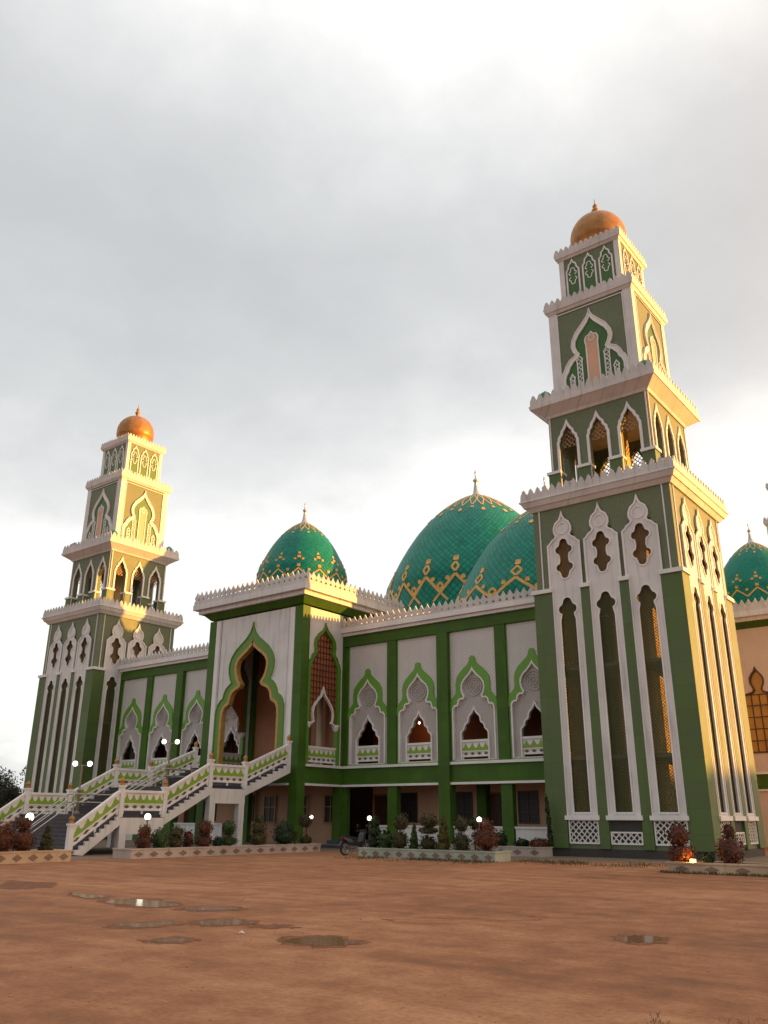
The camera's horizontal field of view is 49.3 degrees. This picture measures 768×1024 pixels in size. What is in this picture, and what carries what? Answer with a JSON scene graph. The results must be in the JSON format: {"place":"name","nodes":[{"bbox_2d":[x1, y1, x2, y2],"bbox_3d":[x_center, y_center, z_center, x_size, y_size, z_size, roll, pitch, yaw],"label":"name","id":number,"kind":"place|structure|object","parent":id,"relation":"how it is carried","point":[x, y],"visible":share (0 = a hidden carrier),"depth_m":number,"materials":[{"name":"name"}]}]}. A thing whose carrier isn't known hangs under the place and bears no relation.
{"place":"outdoors","nodes":[
{"label":"outdoors","id":0,"kind":"place"},
{"bbox_2d":[0,849,72,863],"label":"planter wall","id":1,"kind":"structure","parent":0,"point":[34,856],"depth_m":30.56,"materials":[{"name":"concrete"}]},
{"bbox_2d":[0,818,15,851],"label":"topiary shrub","id":2,"kind":"object","parent":1,"relation":"on","point":[7,835],"visible":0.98,"depth_m":29.85,"materials":[{"name":"red plant"}]},
{"bbox_2d":[11,815,36,850],"bbox_3d":[-13.303,11.853,30.746,1.136,1.384,1.010,6,-21,-15],"label":"topiary shrub","id":3,"kind":"object","parent":1,"relation":"on","point":[24,837],"visible":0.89,"depth_m":30.58,"materials":[{"name":"red plant"}]},
{"bbox_2d":[25,813,33,819],"bbox_3d":[-13.298,11.985,31.176,0.300,1.430,0.300,-15,-25,35],"label":"globe lamp","id":4,"kind":"object","parent":1,"relation":"on","point":[31,815],"visible":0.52,"depth_m":31.30,"materials":[{"name":"glass"}]},
{"bbox_2d":[37,824,55,850],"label":"topiary shrub","id":5,"kind":"object","parent":1,"relation":"on","point":[45,843],"visible":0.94,"depth_m":31.21,"materials":[{"name":"green plant"}]},
{"bbox_2d":[321,840,370,848],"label":"entrance steps","id":6,"kind":"structure","parent":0,"point":[332,844],"depth_m":46.90,"materials":[{"name":"grey concrete"}]},
{"bbox_2d":[0,817,767,1023],"bbox_3d":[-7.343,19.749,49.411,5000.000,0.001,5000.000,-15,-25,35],"label":"ground","id":7,"kind":"structure","parent":0,"point":[144,981],"depth_m":11.18,"materials":[{"name":"brown soil"}]},
{"bbox_2d":[0,766,15,794],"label":"leafy tree","id":8,"kind":"object","parent":7,"relation":"on","point":[3,782],"visible":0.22,"depth_m":79.52,"materials":[{"name":"green plant"}]},
{"bbox_2d":[0,783,21,816],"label":"leafy tree","id":9,"kind":"object","parent":7,"relation":"on","point":[8,794],"visible":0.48,"depth_m":73.85,"materials":[{"name":"green plant"}]},
{"bbox_2d":[1,771,22,816],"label":"leafy tree","id":10,"kind":"object","parent":7,"relation":"on","point":[11,776],"visible":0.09,"depth_m":85.23,"materials":[{"name":"green plant"}]},
{"bbox_2d":[0,880,58,889],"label":"wet mud","id":11,"kind":"structure","parent":7,"relation":"on","point":[13,885],"depth_m":20.51,"materials":[{"name":"brown soil"}]},
{"bbox_2d":[68,892,116,898],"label":"wet mud","id":12,"kind":"structure","parent":7,"relation":"on","point":[70,893],"depth_m":17.74,"materials":[{"name":"brown soil"}]},
{"bbox_2d":[71,893,107,897],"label":"puddle","id":13,"kind":"object","parent":12,"relation":"on","point":[90,896],"visible":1,"depth_m":17.92,"materials":[{"name":"brown liquid"}]},
{"bbox_2d":[96,898,184,907],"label":"wet mud","id":14,"kind":"structure","parent":7,"relation":"on","point":[116,905],"depth_m":16.34,"materials":[{"name":"brown soil"}]},
{"bbox_2d":[104,898,180,907],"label":"puddle","id":15,"kind":"object","parent":14,"relation":"on","point":[143,903],"visible":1,"depth_m":16.37,"materials":[{"name":"grey liquid"}]},
{"bbox_2d":[102,920,186,928],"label":"wet mud","id":16,"kind":"structure","parent":7,"relation":"on","point":[112,926],"depth_m":13.04,"materials":[{"name":"brown soil"}]},
{"bbox_2d":[113,921,182,927],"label":"puddle","id":17,"kind":"object","parent":16,"relation":"on","point":[141,925],"visible":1,"depth_m":13.16,"materials":[{"name":"brown liquid"}]},
{"bbox_2d":[138,936,201,943],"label":"wet mud","id":18,"kind":"structure","parent":7,"relation":"on","point":[184,937],"depth_m":11.51,"materials":[{"name":"brown soil"}]},
{"bbox_2d":[144,938,193,942],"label":"puddle","id":19,"kind":"object","parent":18,"relation":"on","point":[166,940],"visible":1,"depth_m":11.47,"materials":[{"name":"brown liquid"}]},
{"bbox_2d":[170,906,247,911],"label":"wet mud","id":20,"kind":"structure","parent":7,"relation":"on","point":[179,909],"depth_m":15.35,"materials":[{"name":"brown soil"}]},
{"bbox_2d":[182,906,243,910],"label":"puddle","id":21,"kind":"object","parent":20,"relation":"on","point":[212,908],"visible":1,"depth_m":15.50,"materials":[{"name":"brown liquid"}]},
{"bbox_2d":[112,843,320,858],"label":"planter wall","id":22,"kind":"structure","parent":7,"relation":"on","point":[155,852],"depth_m":36.78,"materials":[{"name":"concrete"}]},
{"bbox_2d":[134,824,152,848],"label":"topiary shrub","id":23,"kind":"object","parent":22,"relation":"on","point":[144,839],"visible":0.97,"depth_m":34.61,"materials":[{"name":"red plant"}]},
{"bbox_2d":[145,814,150,826],"bbox_3d":[-9.984,13.449,35.114,0.260,1.480,0.260,-15,-25,35],"label":"globe lamp","id":24,"kind":"object","parent":22,"relation":"on","point":[147,817],"visible":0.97,"depth_m":35.23,"materials":[{"name":"glass"}]},
{"bbox_2d":[151,827,172,847],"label":"topiary shrub","id":25,"kind":"object","parent":22,"relation":"on","point":[160,839],"visible":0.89,"depth_m":35.25,"materials":[{"name":"green plant"}]},
{"bbox_2d":[167,825,185,847],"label":"topiary shrub","id":26,"kind":"object","parent":22,"relation":"on","point":[177,839],"visible":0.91,"depth_m":35.94,"materials":[{"name":"green plant"}]},
{"bbox_2d":[183,829,194,846],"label":"topiary shrub","id":27,"kind":"object","parent":22,"relation":"on","point":[188,839],"visible":0.91,"depth_m":36.40,"materials":[{"name":"red plant"}]},
{"bbox_2d":[194,819,213,846],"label":"topiary shrub","id":28,"kind":"object","parent":22,"relation":"on","point":[205,828],"visible":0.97,"depth_m":37.06,"materials":[{"name":"red plant"}]},
{"bbox_2d":[213,836,222,845],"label":"topiary shrub","id":29,"kind":"object","parent":22,"relation":"on","point":[217,841],"visible":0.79,"depth_m":37.64,"materials":[{"name":"green plant"}]},
{"bbox_2d":[222,820,238,845],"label":"topiary shrub","id":30,"kind":"object","parent":22,"relation":"on","point":[228,828],"visible":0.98,"depth_m":38.18,"materials":[{"name":"green plant"}]},
{"bbox_2d":[248,813,267,844],"bbox_3d":[-5.987,15.153,39.789,0.948,1.538,0.874,8,-21,-19],"label":"topiary shrub","id":31,"kind":"object","parent":22,"relation":"on","point":[258,830],"visible":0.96,"depth_m":39.62,"materials":[{"name":"green plant"}]},
{"bbox_2d":[270,818,295,844],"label":"topiary shrub","id":32,"kind":"object","parent":22,"relation":"on","point":[284,833],"visible":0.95,"depth_m":40.72,"materials":[{"name":"green plant"}]},
{"bbox_2d":[292,827,305,843],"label":"yucca plant","id":33,"kind":"object","parent":22,"relation":"on","point":[295,829],"visible":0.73,"depth_m":41.47,"materials":[{"name":"green plant"}]},
{"bbox_2d":[298,812,313,843],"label":"topiary shrub","id":34,"kind":"object","parent":22,"relation":"on","point":[304,819],"visible":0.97,"depth_m":42.14,"materials":[{"name":"green plant"}]},
{"bbox_2d":[187,918,258,926],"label":"wet mud","id":35,"kind":"structure","parent":7,"relation":"on","point":[194,922],"depth_m":13.38,"materials":[{"name":"brown soil"}]},
{"bbox_2d":[196,919,257,925],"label":"puddle","id":36,"kind":"object","parent":35,"relation":"on","point":[227,922],"visible":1,"depth_m":13.46,"materials":[{"name":"brown liquid"}]},
{"bbox_2d":[245,924,301,928],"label":"wet mud","id":37,"kind":"structure","parent":7,"relation":"on","point":[274,926],"depth_m":13.02,"materials":[{"name":"brown soil"}]},
{"bbox_2d":[275,935,369,947],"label":"wet mud","id":38,"kind":"structure","parent":7,"relation":"on","point":[360,942],"depth_m":11.55,"materials":[{"name":"brown soil"}]},
{"bbox_2d":[280,936,358,945],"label":"puddle","id":39,"kind":"object","parent":38,"relation":"on","point":[324,941],"visible":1,"depth_m":11.45,"materials":[{"name":"brown liquid"}]},
{"bbox_2d":[338,824,368,854],"bbox_3d":[-1.343,15.056,38.419,1.902,1.320,0.740,19,-27,-41],"label":"motorbike","id":40,"kind":"object","parent":7,"relation":"on","point":[347,840],"visible":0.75,"depth_m":38.17,"materials":[{"name":"black metal"}]},
{"bbox_2d":[9,888,757,1023],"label":"pebbles","id":41,"kind":"object","parent":7,"relation":"on","point":[379,954],"visible":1,"depth_m":9.94,"materials":[{"name":"stone"}]},
{"bbox_2d":[358,847,511,861],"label":"planter wall","id":42,"kind":"structure","parent":7,"relation":"on","point":[481,855],"depth_m":34.23,"materials":[{"name":"concrete"}]},
{"bbox_2d":[367,816,381,847],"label":"topiary shrub","id":43,"kind":"object","parent":42,"relation":"on","point":[374,830],"visible":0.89,"depth_m":37.11,"materials":[{"name":"green plant"}]},
{"bbox_2d":[376,828,392,847],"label":"topiary shrub","id":44,"kind":"object","parent":42,"relation":"on","point":[384,840],"visible":0.88,"depth_m":36.60,"materials":[{"name":"green plant"}]},
{"bbox_2d":[390,812,408,848],"bbox_3d":[0.690,13.935,36.425,0.860,1.634,0.783,14,-24,-34],"label":"topiary shrub","id":45,"kind":"object","parent":42,"relation":"on","point":[400,838],"visible":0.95,"depth_m":36.31,"materials":[{"name":"green plant"}]},
{"bbox_2d":[407,824,418,848],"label":"topiary shrub","id":46,"kind":"object","parent":42,"relation":"on","point":[412,841],"visible":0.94,"depth_m":35.84,"materials":[{"name":"green plant"}]},
{"bbox_2d":[415,812,438,849],"bbox_3d":[1.867,13.606,35.563,1.038,1.613,1.120,4,-20,-10],"label":"topiary shrub","id":47,"kind":"object","parent":42,"relation":"on","point":[428,822],"visible":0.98,"depth_m":35.41,"materials":[{"name":"green plant"}]},
{"bbox_2d":[435,814,451,849],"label":"topiary shrub","id":48,"kind":"object","parent":42,"relation":"on","point":[443,840],"visible":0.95,"depth_m":34.94,"materials":[{"name":"green plant"}]},
{"bbox_2d":[452,814,471,850],"bbox_3d":[3.227,13.313,34.534,0.810,1.562,0.892,16,-25,-36],"label":"topiary shrub","id":49,"kind":"object","parent":42,"relation":"on","point":[462,842],"visible":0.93,"depth_m":34.40,"materials":[{"name":"green plant"}]},
{"bbox_2d":[468,816,480,849],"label":"topiary shrub","id":50,"kind":"object","parent":42,"relation":"on","point":[473,822],"visible":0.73,"depth_m":34.63,"materials":[{"name":"green plant"}]},
{"bbox_2d":[477,817,481,850],"bbox_3d":[3.869,13.076,33.798,0.200,1.410,0.200,-15,-25,35],"label":"globe lamp","id":51,"kind":"object","parent":42,"relation":"on","point":[479,819],"visible":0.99,"depth_m":33.92,"materials":[{"name":"glass"}]},
{"bbox_2d":[470,817,499,850],"bbox_3d":[4.086,13.094,33.875,1.235,1.434,1.486,-12,-24,31],"label":"topiary shrub","id":52,"kind":"object","parent":42,"relation":"on","point":[485,838],"visible":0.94,"depth_m":33.64,"materials":[{"name":"red plant"}]},
{"bbox_2d":[383,916,548,923],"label":"wet mud","id":53,"kind":"structure","parent":7,"relation":"on","point":[448,918],"depth_m":14.02,"materials":[{"name":"brown soil"}]},
{"bbox_2d":[610,934,669,944],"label":"wet mud","id":54,"kind":"structure","parent":7,"relation":"on","point":[665,940],"depth_m":11.81,"materials":[{"name":"brown soil"}]},
{"bbox_2d":[619,935,662,943],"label":"puddle","id":55,"kind":"object","parent":54,"relation":"on","point":[639,939],"visible":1,"depth_m":11.80,"materials":[{"name":"brown liquid"}]},
{"bbox_2d":[666,861,767,876],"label":"planter wall","id":56,"kind":"structure","parent":7,"relation":"on","point":[737,868],"depth_m":26.05,"materials":[{"name":"concrete"}]},
{"bbox_2d":[662,820,696,861],"bbox_3d":[9.774,10.853,27.459,1.096,1.388,0.939,5,-21,-12],"label":"topiary shrub","id":57,"kind":"object","parent":56,"relation":"on","point":[678,835],"visible":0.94,"depth_m":27.30,"materials":[{"name":"red plant"}]},
{"bbox_2d":[701,851,714,862],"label":"topiary shrub","id":58,"kind":"object","parent":56,"relation":"on","point":[707,857],"visible":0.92,"depth_m":26.71,"materials":[{"name":"green plant"}]},
{"bbox_2d":[714,822,746,863],"bbox_3d":[10.943,10.513,26.453,1.106,1.346,1.028,13,-23,-30],"label":"topiary shrub","id":59,"kind":"object","parent":56,"relation":"on","point":[730,849],"visible":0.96,"depth_m":26.32,"materials":[{"name":"red plant"}]},
{"bbox_2d":[763,483,767,533],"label":"minaret","id":60,"kind":"object","parent":7,"relation":"on","point":[765,521],"visible":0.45,"depth_m":82.93,"materials":[{"name":"grey paint"}]},
{"bbox_2d":[0,0,767,816],"label":"sky","id":61,"kind":"structure","parent":0,"point":[313,244],"materials":[{"name":"grey"}]},
{"bbox_2d":[71,839,767,863],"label":"paving","id":62,"kind":"structure","parent":0,"point":[100,850],"depth_m":36.04,"materials":[{"name":"grey concrete"}]},
{"bbox_2d":[19,406,183,838],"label":"minaret","id":63,"kind":"object","parent":62,"relation":"on","point":[118,551],"visible":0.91,"depth_m":68.98,"materials":[{"name":"green"}]},
{"bbox_2d":[0,735,292,855],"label":"entrance staircase","id":64,"kind":"structure","parent":62,"relation":"on","point":[115,814],"depth_m":42.35,"materials":[{"name":"tile"}]},
{"bbox_2d":[73,761,91,813],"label":"lamp post","id":65,"kind":"object","parent":64,"relation":"on","point":[75,764],"visible":0.9,"depth_m":41.15,"materials":[{"name":"paint"}]},
{"bbox_2d":[162,739,179,785],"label":"lamp post","id":66,"kind":"object","parent":64,"relation":"on","point":[177,741],"visible":0.87,"depth_m":45.68,"materials":[{"name":"metal"}]},
{"bbox_2d":[193,503,403,846],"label":"entrance pavilion","id":67,"kind":"structure","parent":62,"relation":"on","point":[275,677],"depth_m":52.19,"materials":[{"name":"white paint"}]},
{"bbox_2d":[262,795,275,822],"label":"undercroft window","id":68,"kind":"structure","parent":67,"relation":"in","point":[269,801],"depth_m":53.51,"materials":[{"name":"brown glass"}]},
{"bbox_2d":[304,794,308,813],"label":"undercroft window","id":69,"kind":"structure","parent":67,"relation":"in","point":[306,797],"depth_m":51.79,"materials":[{"name":"brown glass"}]},
{"bbox_2d":[323,794,332,823],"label":"undercroft window","id":70,"kind":"structure","parent":67,"relation":"in","point":[327,809],"depth_m":50.63,"materials":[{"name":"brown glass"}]},
{"bbox_2d":[104,471,547,847],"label":"prayer hall","id":71,"kind":"structure","parent":62,"relation":"on","point":[448,660],"depth_m":49.72,"materials":[{"name":"green paint"}]},
{"bbox_2d":[154,739,165,757],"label":"upper door","id":72,"kind":"structure","parent":71,"relation":"in","point":[161,751],"depth_m":65.50,"materials":[{"name":"brown wood"}]},
{"bbox_2d":[183,809,188,822],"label":"door","id":73,"kind":"structure","parent":71,"relation":"in","point":[186,813],"depth_m":61.72,"materials":[{"name":"brown wood"}]},
{"bbox_2d":[188,736,197,751],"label":"upper door","id":74,"kind":"structure","parent":71,"relation":"in","point":[195,738],"depth_m":63.43,"materials":[{"name":"brown wood"}]},
{"bbox_2d":[224,733,232,752],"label":"upper door","id":75,"kind":"structure","parent":71,"relation":"in","point":[228,748],"depth_m":61.04,"materials":[{"name":"brown wood"}]},
{"bbox_2d":[251,795,254,820],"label":"window","id":76,"kind":"structure","parent":71,"relation":"in","point":[253,798],"depth_m":57.89,"materials":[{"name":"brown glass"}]},
{"bbox_2d":[373,794,386,824],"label":"door","id":77,"kind":"structure","parent":71,"relation":"in","point":[379,800],"depth_m":51.44,"materials":[{"name":"brown wood"}]},
{"bbox_2d":[401,793,417,821],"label":"window","id":78,"kind":"structure","parent":71,"relation":"in","point":[408,800],"depth_m":50.20,"materials":[{"name":"brown glass"}]},
{"bbox_2d":[456,792,472,822],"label":"window","id":79,"kind":"structure","parent":71,"relation":"in","point":[464,801],"depth_m":47.98,"materials":[{"name":"brown glass"}]},
{"bbox_2d":[489,792,501,825],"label":"window","id":80,"kind":"structure","parent":71,"relation":"in","point":[495,797],"depth_m":46.70,"materials":[{"name":"brown wood"}]},
{"bbox_2d":[517,791,539,823],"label":"window","id":81,"kind":"structure","parent":71,"relation":"in","point":[528,807],"depth_m":45.57,"materials":[{"name":"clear glass"}]},
{"bbox_2d":[449,844,552,856],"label":"planter wall","id":82,"kind":"structure","parent":62,"relation":"on","point":[529,851],"depth_m":37.75,"materials":[{"name":"concrete"}]},
{"bbox_2d":[493,830,507,845],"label":"plant","id":83,"kind":"object","parent":82,"relation":"in","point":[503,841],"visible":0.52,"depth_m":38.98,"materials":[{"name":"green plant"}]},
{"bbox_2d":[513,837,528,846],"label":"plant","id":84,"kind":"object","parent":82,"relation":"in","point":[522,842],"visible":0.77,"depth_m":38.25,"materials":[{"name":"green plant"}]},
{"bbox_2d":[529,837,550,846],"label":"plant","id":85,"kind":"object","parent":82,"relation":"in","point":[537,842],"visible":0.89,"depth_m":37.69,"materials":[{"name":"red plant"}]},
{"bbox_2d":[544,794,553,850],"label":"climbing plant","id":86,"kind":"object","parent":82,"relation":"in","point":[547,810],"visible":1,"depth_m":38.33,"materials":[{"name":"green plant"}]},
{"bbox_2d":[519,200,766,860],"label":"minaret","id":87,"kind":"object","parent":62,"relation":"on","point":[646,737],"visible":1,"depth_m":40.63,"materials":[{"name":"green paint"}]},
{"bbox_2d":[724,524,767,846],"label":"entrance pavilion","id":88,"kind":"structure","parent":62,"relation":"on","point":[746,572],"depth_m":56.20,"materials":[{"name":"beige paint"}]},
{"bbox_2d":[745,667,767,752],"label":"window","id":89,"kind":"structure","parent":88,"relation":"in","point":[756,700],"depth_m":55.04,"materials":[{"name":"orange glass"}]},
{"bbox_2d":[334,855,767,1023],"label":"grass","id":90,"kind":"structure","parent":0,"point":[549,862],"depth_m":31.30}
]}

